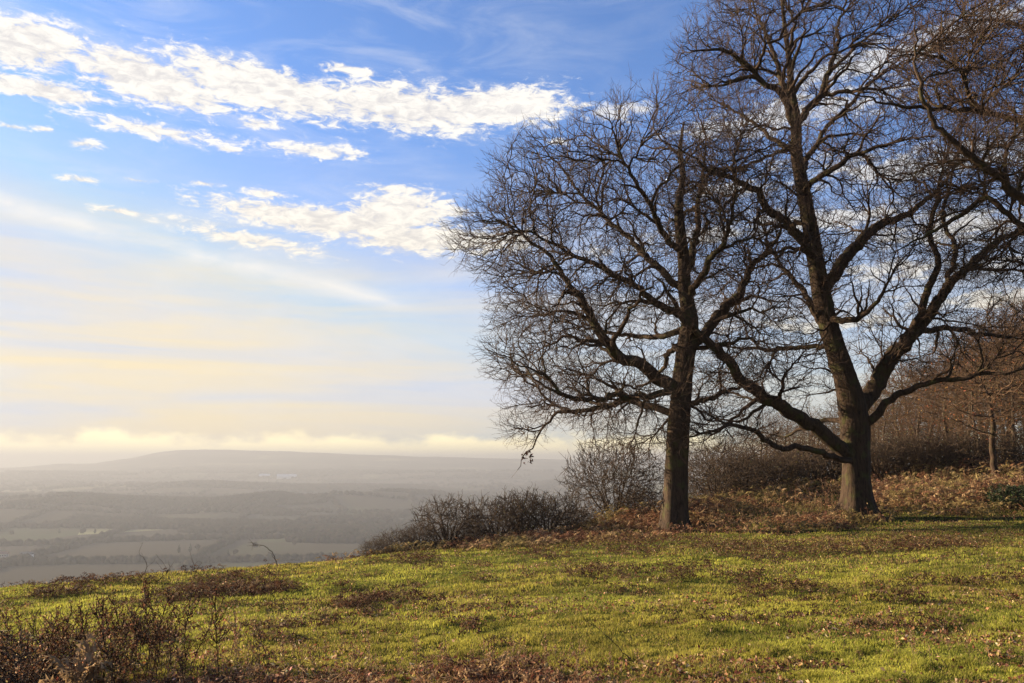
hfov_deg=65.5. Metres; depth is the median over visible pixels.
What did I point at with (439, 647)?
dead weed
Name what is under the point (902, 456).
hedge shrub
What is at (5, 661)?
dead weed
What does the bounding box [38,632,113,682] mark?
dry fern
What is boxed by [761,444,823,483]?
hedge shrub
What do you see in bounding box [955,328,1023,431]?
woodland tree
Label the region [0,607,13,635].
dead weed
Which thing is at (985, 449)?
hedge shrub
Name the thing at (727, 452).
woodland tree
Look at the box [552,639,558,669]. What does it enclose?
dead weed
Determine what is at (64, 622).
dead weed
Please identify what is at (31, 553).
farm building
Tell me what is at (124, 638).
dead weed
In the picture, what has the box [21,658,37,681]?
dead weed
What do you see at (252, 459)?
ground
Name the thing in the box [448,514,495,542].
hedge shrub
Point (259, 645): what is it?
dead weed
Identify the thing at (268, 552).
bramble cane
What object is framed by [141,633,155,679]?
dead weed
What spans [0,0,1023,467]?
sky
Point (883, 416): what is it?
woodland tree
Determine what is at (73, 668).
dead weed
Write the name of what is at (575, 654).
dead weed
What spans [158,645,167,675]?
dead weed
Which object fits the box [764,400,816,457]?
woodland tree
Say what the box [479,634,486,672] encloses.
dead weed
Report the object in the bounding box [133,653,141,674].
dead weed
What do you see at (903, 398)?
woodland tree
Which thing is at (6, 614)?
dead weed
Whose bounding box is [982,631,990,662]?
dead weed
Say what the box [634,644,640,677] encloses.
dead weed
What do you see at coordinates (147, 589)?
dead weed
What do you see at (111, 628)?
dead weed
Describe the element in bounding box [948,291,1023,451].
woodland tree
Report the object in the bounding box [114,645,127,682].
dead weed
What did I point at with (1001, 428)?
woodland tree
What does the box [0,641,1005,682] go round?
undergrowth
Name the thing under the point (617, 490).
hawthorn bush
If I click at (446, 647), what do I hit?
dead weed
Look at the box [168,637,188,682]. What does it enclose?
dead weed
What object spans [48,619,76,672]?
dead weed
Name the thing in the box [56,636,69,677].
dead weed
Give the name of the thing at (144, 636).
dead weed
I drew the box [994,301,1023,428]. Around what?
woodland tree
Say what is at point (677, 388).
oak tree
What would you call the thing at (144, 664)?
dead weed
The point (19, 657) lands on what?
bramble bush
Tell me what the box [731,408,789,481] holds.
woodland tree
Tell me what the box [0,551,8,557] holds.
farm building
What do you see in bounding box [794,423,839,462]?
woodland tree
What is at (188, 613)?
dead weed
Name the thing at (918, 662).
grass
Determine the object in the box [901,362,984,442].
woodland tree
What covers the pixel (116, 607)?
dead weed
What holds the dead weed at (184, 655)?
on the ground at (252, 459)
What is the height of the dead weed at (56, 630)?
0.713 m
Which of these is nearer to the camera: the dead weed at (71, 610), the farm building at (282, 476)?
the dead weed at (71, 610)
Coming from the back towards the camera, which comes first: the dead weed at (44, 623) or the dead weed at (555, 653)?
the dead weed at (44, 623)
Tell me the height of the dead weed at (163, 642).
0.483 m
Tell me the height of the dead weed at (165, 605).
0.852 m
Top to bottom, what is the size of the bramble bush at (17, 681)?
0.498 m
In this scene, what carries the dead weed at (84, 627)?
on the ground at (252, 459)
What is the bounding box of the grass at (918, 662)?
[0,492,1023,682]
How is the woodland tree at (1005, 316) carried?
on the ground at (252, 459)
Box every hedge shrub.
[357,536,395,555]
[371,524,421,551]
[396,519,444,549]
[405,489,493,548]
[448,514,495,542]
[460,491,535,538]
[483,481,562,532]
[509,484,592,533]
[553,505,600,530]
[610,486,662,519]
[705,452,784,496]
[728,446,811,494]
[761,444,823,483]
[767,443,841,489]
[796,441,874,484]
[831,429,926,479]
[871,432,945,478]
[879,427,973,473]
[909,428,988,470]
[928,424,1023,473]
[979,421,1023,469]
[995,424,1023,460]
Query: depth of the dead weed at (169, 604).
7.96 m
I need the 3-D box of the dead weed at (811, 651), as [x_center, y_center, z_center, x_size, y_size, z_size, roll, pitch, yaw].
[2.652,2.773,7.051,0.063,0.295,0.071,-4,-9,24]
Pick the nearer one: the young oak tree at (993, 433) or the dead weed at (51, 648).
the dead weed at (51, 648)
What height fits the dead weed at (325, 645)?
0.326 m
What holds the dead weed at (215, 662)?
on the ground at (252, 459)
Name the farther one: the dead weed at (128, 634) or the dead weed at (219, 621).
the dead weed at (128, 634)
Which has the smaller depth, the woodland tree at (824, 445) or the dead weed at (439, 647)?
the dead weed at (439, 647)
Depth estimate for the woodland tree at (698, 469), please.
52.70 m
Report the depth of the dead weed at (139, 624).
7.63 m
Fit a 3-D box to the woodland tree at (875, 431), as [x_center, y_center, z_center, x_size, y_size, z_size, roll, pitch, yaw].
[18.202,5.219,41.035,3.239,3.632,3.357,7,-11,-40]
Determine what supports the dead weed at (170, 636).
on the ground at (252, 459)
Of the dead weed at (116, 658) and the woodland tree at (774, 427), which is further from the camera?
the woodland tree at (774, 427)
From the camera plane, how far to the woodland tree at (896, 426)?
52.62 m
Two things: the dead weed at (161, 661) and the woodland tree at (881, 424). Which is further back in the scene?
the woodland tree at (881, 424)
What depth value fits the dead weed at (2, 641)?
7.87 m
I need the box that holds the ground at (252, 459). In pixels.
[0,449,1023,682]
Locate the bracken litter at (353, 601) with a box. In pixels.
[0,512,1023,650]
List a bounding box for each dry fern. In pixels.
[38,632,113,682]
[472,648,518,682]
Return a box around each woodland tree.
[689,445,724,496]
[689,448,714,492]
[694,434,737,488]
[705,438,742,479]
[711,427,754,484]
[722,431,764,479]
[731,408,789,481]
[732,412,783,470]
[737,411,789,466]
[743,414,796,463]
[760,413,809,453]
[762,412,802,479]
[763,429,812,466]
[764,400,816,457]
[783,434,819,476]
[784,411,839,474]
[788,406,837,468]
[791,398,828,457]
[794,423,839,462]
[808,428,874,468]
[809,400,839,448]
[818,403,839,451]
[819,380,875,442]
[834,408,895,449]
[837,374,901,457]
[837,384,905,450]
[860,347,948,446]
[860,359,927,441]
[863,348,929,443]
[868,402,899,467]
[869,399,906,472]
[872,375,922,452]
[880,357,936,435]
[883,398,952,472]
[884,365,960,452]
[892,365,967,450]
[893,358,955,443]
[899,364,963,454]
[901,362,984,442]
[902,346,987,441]
[903,333,1007,450]
[916,318,1020,454]
[916,339,984,433]
[924,308,992,446]
[925,352,1018,467]
[934,340,997,445]
[940,307,1022,450]
[940,356,1005,472]
[946,330,1023,447]
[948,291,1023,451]
[952,291,1023,427]
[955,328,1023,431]
[958,307,1017,436]
[962,299,1021,451]
[972,301,1023,413]
[972,332,1023,470]
[981,286,1022,436]
[981,288,1021,420]
[986,327,1023,424]
[989,345,1023,421]
[990,303,1023,398]
[994,299,1021,382]
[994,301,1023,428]
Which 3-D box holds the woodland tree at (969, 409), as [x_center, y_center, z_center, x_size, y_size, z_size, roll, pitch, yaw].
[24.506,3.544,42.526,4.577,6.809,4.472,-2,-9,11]
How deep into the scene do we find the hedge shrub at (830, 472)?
37.47 m
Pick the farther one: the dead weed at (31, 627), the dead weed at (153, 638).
the dead weed at (31, 627)
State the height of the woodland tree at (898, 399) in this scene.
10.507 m
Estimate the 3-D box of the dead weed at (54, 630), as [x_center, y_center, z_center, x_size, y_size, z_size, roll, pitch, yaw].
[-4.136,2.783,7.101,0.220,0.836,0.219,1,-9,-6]
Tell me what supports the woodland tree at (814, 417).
on the ground at (252, 459)
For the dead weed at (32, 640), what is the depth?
7.12 m
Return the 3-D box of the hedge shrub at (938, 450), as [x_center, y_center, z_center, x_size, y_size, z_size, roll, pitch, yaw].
[20.182,5.360,38.714,4.587,2.774,4.769,1,-9,-7]
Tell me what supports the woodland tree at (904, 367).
on the ground at (252, 459)
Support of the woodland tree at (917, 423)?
on the ground at (252, 459)
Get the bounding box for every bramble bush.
[0,613,120,682]
[0,657,63,682]
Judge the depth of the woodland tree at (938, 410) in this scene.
49.09 m
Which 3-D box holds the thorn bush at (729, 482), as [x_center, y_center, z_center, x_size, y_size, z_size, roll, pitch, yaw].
[8.945,5.926,35.063,5.130,3.171,4.964,0,-9,0]
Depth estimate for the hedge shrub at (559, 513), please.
26.62 m
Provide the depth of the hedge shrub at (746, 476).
36.87 m
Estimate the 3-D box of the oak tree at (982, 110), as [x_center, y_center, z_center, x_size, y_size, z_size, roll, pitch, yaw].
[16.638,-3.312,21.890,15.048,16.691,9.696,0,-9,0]
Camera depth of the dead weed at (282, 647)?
7.59 m
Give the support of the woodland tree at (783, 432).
on the ground at (252, 459)
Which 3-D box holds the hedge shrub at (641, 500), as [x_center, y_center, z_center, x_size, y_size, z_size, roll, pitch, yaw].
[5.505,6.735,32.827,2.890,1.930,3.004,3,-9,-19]
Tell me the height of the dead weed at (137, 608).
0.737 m
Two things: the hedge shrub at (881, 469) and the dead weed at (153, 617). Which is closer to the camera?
the dead weed at (153, 617)
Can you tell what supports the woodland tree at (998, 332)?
on the ground at (252, 459)
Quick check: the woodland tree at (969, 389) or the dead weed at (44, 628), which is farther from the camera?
the woodland tree at (969, 389)
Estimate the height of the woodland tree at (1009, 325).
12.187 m
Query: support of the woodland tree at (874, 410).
on the ground at (252, 459)
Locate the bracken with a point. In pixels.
(727, 504)
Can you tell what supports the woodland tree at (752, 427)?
on the ground at (252, 459)
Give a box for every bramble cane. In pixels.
[157,556,173,580]
[249,539,277,567]
[579,609,633,662]
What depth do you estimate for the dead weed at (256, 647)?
7.65 m
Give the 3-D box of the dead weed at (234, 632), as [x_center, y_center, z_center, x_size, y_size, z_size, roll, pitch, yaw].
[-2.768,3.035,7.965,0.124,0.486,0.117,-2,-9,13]
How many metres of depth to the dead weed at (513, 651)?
7.30 m
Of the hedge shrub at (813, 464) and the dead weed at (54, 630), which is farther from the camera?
the hedge shrub at (813, 464)
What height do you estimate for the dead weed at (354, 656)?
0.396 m
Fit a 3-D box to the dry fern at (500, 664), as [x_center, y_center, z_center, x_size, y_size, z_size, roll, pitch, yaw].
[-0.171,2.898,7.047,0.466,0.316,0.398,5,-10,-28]
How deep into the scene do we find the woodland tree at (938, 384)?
74.33 m
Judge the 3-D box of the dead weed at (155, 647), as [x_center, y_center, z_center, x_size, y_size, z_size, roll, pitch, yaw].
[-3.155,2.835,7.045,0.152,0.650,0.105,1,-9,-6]
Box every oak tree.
[430,57,836,532]
[636,0,1023,521]
[835,0,1023,303]
[888,328,1023,481]
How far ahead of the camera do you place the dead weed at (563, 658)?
7.03 m
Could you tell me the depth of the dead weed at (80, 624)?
7.55 m
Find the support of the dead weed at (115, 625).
on the ground at (252, 459)
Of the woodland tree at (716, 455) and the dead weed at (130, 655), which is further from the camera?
the woodland tree at (716, 455)
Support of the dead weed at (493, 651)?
on the ground at (252, 459)
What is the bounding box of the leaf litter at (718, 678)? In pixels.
[0,502,1023,682]
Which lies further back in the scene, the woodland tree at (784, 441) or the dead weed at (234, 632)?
the woodland tree at (784, 441)
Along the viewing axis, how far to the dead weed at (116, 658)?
6.96 m
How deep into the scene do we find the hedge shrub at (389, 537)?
23.45 m
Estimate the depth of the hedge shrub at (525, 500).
26.67 m
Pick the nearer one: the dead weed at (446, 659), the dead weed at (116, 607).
the dead weed at (446, 659)
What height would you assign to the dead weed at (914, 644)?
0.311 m
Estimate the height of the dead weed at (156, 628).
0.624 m
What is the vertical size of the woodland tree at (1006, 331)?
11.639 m
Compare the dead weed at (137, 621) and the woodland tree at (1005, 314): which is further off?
the woodland tree at (1005, 314)
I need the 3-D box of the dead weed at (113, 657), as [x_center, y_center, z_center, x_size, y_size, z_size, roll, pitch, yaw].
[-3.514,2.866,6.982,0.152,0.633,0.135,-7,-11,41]
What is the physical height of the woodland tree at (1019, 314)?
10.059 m
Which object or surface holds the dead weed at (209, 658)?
on the ground at (252, 459)
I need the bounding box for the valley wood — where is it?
[0,466,642,572]
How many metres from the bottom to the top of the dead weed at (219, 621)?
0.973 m
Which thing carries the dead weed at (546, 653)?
on the ground at (252, 459)
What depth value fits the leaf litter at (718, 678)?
10.55 m
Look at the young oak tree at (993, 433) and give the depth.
34.16 m
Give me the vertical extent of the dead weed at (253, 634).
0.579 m
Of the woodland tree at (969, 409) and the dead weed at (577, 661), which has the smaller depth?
the dead weed at (577, 661)
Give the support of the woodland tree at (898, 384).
on the ground at (252, 459)
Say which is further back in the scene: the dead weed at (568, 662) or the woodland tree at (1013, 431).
the woodland tree at (1013, 431)
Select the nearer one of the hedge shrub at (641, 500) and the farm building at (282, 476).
the hedge shrub at (641, 500)
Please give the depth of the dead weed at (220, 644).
8.13 m
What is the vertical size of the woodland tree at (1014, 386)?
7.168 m
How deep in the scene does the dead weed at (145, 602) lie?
7.84 m
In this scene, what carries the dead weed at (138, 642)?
on the ground at (252, 459)
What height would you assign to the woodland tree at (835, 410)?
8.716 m
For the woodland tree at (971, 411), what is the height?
5.892 m
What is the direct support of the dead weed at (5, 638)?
on the ground at (252, 459)
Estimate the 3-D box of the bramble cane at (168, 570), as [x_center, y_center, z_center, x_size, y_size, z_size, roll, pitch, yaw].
[-7.261,4.758,16.642,0.373,0.607,0.378,4,-10,-26]
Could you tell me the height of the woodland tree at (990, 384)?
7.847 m
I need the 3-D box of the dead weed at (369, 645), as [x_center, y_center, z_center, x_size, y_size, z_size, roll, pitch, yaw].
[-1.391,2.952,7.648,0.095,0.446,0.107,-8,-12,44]
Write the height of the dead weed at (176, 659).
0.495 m
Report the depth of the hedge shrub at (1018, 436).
39.23 m
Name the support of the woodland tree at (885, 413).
on the ground at (252, 459)
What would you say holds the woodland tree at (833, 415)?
on the ground at (252, 459)
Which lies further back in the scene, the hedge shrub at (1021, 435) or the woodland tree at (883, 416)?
the woodland tree at (883, 416)
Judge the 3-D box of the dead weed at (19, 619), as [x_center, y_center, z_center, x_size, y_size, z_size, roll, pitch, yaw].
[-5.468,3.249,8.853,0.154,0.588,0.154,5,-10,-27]
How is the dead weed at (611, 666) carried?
on the ground at (252, 459)
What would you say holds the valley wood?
on the ground at (252, 459)
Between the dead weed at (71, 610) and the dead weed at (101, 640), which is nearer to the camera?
the dead weed at (101, 640)
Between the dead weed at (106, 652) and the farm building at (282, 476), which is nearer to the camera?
the dead weed at (106, 652)
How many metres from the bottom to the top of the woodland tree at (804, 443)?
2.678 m
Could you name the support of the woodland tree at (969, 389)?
on the ground at (252, 459)
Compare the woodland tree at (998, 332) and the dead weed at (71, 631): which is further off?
the woodland tree at (998, 332)
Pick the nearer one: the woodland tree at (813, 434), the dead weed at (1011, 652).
the dead weed at (1011, 652)
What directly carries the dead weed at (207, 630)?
on the ground at (252, 459)
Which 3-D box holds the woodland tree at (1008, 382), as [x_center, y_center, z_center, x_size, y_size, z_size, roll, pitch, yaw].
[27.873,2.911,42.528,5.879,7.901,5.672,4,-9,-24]
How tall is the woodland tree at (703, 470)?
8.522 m
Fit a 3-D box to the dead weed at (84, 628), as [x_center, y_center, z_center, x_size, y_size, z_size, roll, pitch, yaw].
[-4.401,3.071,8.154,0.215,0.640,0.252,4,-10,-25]
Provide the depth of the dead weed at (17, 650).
7.60 m
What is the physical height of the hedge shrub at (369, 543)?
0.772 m
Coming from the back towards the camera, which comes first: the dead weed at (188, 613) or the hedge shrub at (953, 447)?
the hedge shrub at (953, 447)
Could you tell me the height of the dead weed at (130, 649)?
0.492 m
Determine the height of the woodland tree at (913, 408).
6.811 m
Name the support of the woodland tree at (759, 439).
on the ground at (252, 459)
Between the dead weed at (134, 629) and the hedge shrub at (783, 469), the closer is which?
the dead weed at (134, 629)
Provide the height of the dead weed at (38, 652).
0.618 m
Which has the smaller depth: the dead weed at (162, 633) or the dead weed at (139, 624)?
the dead weed at (162, 633)
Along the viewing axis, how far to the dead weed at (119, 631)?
7.27 m
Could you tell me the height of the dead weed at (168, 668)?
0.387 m
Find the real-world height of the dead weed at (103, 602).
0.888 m
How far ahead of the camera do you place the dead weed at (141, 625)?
7.73 m
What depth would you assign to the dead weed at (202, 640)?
7.52 m
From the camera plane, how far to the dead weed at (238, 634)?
7.70 m
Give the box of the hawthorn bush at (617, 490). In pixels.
[555,428,664,524]
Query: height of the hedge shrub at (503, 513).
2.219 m
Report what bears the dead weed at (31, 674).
on the ground at (252, 459)
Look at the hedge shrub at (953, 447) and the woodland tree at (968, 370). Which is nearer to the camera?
the hedge shrub at (953, 447)
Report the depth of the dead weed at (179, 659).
7.22 m
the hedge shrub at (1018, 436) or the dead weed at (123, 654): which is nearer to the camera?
the dead weed at (123, 654)
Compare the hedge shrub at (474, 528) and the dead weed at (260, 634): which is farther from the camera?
the hedge shrub at (474, 528)
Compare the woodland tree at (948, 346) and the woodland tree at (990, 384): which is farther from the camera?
the woodland tree at (948, 346)
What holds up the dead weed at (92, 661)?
on the ground at (252, 459)
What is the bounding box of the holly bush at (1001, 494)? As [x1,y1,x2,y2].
[981,483,1023,508]
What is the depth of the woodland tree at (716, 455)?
61.18 m
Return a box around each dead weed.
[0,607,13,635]
[0,609,13,647]
[0,616,8,666]
[0,628,14,661]
[0,643,11,682]
[0,651,13,672]
[7,634,17,667]
[10,639,20,660]
[15,606,25,648]
[15,658,26,682]
[19,620,30,651]
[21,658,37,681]
[24,609,40,663]
[26,660,39,682]
[27,631,43,673]
[31,634,47,682]
[33,606,59,677]
[35,622,53,675]
[41,608,50,633]
[42,628,64,674]
[43,611,68,674]
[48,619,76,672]
[49,629,65,675]
[50,600,77,668]
[53,608,81,677]
[56,607,75,655]
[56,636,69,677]
[65,655,77,681]
[73,608,94,654]
[74,601,92,655]
[77,612,91,648]
[82,644,98,682]
[88,597,121,681]
[92,590,114,677]
[95,620,110,661]
[96,637,116,681]
[97,592,120,669]
[99,599,115,660]
[102,607,129,682]
[105,631,119,682]
[107,588,129,669]
[109,610,123,647]
[110,636,120,682]
[111,607,126,676]
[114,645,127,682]
[115,622,130,664]
[115,646,129,682]
[116,641,130,671]
[118,603,135,675]
[118,606,133,668]
[122,626,146,681]
[126,623,148,674]
[126,633,135,665]
[127,599,139,655]
[127,605,147,679]
[129,598,145,674]
[129,608,145,672]
[129,612,155,668]
[130,609,150,657]
[130,644,147,681]
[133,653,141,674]
[135,607,157,666]
[136,579,160,666]
[139,577,156,661]
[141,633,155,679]
[142,581,164,664]
[145,624,163,682]
[146,586,173,674]
[149,616,173,678]
[150,607,162,666]
[150,610,170,678]
[155,628,170,665]
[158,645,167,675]
[161,579,179,662]
[161,622,176,668]
[164,621,176,675]
[165,655,172,682]
[167,601,188,673]
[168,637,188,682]
[170,638,183,682]
[173,584,199,680]
[173,644,187,673]
[174,636,191,679]
[191,621,212,674]
[200,613,213,659]
[204,586,233,675]
[206,647,215,666]
[211,649,217,674]
[213,614,228,658]
[224,603,240,658]
[230,619,242,658]
[233,616,247,667]
[244,642,254,676]
[247,615,260,670]
[251,636,263,661]
[253,624,269,671]
[255,635,264,662]
[277,630,284,668]
[311,656,318,676]
[322,634,328,659]
[350,645,361,678]
[363,625,370,663]
[396,642,401,671]
[410,629,417,658]
[413,631,422,659]
[437,636,445,665]
[439,634,449,655]
[442,651,451,679]
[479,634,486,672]
[486,641,496,663]
[509,635,515,670]
[520,636,528,665]
[542,639,551,665]
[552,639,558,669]
[561,645,568,676]
[567,642,574,672]
[571,645,580,670]
[575,639,585,678]
[579,644,585,664]
[605,650,613,679]
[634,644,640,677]
[808,639,813,664]
[911,633,917,653]
[962,636,969,653]
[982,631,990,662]
[1008,643,1014,664]
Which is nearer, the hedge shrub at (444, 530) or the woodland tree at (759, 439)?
the hedge shrub at (444, 530)
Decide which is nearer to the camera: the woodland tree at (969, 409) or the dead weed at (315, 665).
the dead weed at (315, 665)
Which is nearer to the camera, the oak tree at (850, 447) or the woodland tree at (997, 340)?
the oak tree at (850, 447)
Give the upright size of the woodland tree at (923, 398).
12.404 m
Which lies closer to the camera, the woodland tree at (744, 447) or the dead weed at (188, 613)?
the dead weed at (188, 613)
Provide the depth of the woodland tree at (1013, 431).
39.22 m
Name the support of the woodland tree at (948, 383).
on the ground at (252, 459)
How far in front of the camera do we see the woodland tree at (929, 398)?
62.02 m
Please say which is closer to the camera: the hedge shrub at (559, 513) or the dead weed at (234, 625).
the dead weed at (234, 625)
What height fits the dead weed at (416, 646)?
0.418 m
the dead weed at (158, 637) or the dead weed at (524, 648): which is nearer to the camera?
the dead weed at (158, 637)
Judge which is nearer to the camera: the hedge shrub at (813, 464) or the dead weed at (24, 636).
the dead weed at (24, 636)
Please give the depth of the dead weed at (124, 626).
7.30 m
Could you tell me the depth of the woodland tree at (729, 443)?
73.67 m
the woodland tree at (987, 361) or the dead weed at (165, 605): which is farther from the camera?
the woodland tree at (987, 361)
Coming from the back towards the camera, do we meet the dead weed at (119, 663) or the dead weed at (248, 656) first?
the dead weed at (248, 656)
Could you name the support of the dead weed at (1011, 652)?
on the ground at (252, 459)
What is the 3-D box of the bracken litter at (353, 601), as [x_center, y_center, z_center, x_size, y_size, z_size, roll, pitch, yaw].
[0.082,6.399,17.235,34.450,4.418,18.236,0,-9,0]
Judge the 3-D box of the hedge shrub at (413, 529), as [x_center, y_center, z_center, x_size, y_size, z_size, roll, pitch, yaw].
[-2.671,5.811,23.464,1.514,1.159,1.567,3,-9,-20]
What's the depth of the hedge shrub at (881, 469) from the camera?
37.60 m
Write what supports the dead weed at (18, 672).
on the ground at (252, 459)
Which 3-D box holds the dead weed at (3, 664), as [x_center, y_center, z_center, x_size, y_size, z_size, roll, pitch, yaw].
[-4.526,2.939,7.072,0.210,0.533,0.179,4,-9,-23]
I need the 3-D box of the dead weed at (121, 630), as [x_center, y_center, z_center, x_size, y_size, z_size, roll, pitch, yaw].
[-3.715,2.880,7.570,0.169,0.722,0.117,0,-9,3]
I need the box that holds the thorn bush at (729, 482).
[659,442,779,498]
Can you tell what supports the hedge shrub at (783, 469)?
on the ground at (252, 459)
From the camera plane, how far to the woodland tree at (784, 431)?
53.72 m
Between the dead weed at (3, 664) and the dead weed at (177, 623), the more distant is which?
the dead weed at (177, 623)
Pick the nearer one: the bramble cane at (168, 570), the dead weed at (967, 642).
the dead weed at (967, 642)
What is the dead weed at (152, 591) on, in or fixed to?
on the ground at (252, 459)
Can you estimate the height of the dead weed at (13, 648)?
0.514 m
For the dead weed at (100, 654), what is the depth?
6.94 m
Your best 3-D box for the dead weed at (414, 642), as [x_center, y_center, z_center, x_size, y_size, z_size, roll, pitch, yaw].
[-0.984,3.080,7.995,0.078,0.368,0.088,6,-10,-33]
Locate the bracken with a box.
[316,454,1023,561]
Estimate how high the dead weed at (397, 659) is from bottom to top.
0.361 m
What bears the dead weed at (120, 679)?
on the ground at (252, 459)
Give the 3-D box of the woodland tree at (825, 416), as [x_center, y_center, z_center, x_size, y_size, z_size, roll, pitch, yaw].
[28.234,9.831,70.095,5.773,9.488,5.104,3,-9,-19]
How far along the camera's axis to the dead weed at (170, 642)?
7.52 m
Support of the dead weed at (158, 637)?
on the ground at (252, 459)
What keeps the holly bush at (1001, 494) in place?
on the ground at (252, 459)
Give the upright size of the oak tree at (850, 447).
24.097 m
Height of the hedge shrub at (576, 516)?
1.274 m
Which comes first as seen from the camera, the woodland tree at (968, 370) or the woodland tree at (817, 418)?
the woodland tree at (968, 370)
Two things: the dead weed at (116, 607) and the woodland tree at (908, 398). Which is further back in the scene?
the woodland tree at (908, 398)
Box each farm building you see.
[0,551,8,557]
[19,551,33,556]
[277,474,296,478]
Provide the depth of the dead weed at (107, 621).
7.83 m
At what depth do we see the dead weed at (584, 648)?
7.51 m
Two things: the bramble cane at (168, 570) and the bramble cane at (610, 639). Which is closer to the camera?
the bramble cane at (610, 639)
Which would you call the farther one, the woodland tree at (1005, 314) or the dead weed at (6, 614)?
the woodland tree at (1005, 314)
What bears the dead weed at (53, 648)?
on the ground at (252, 459)

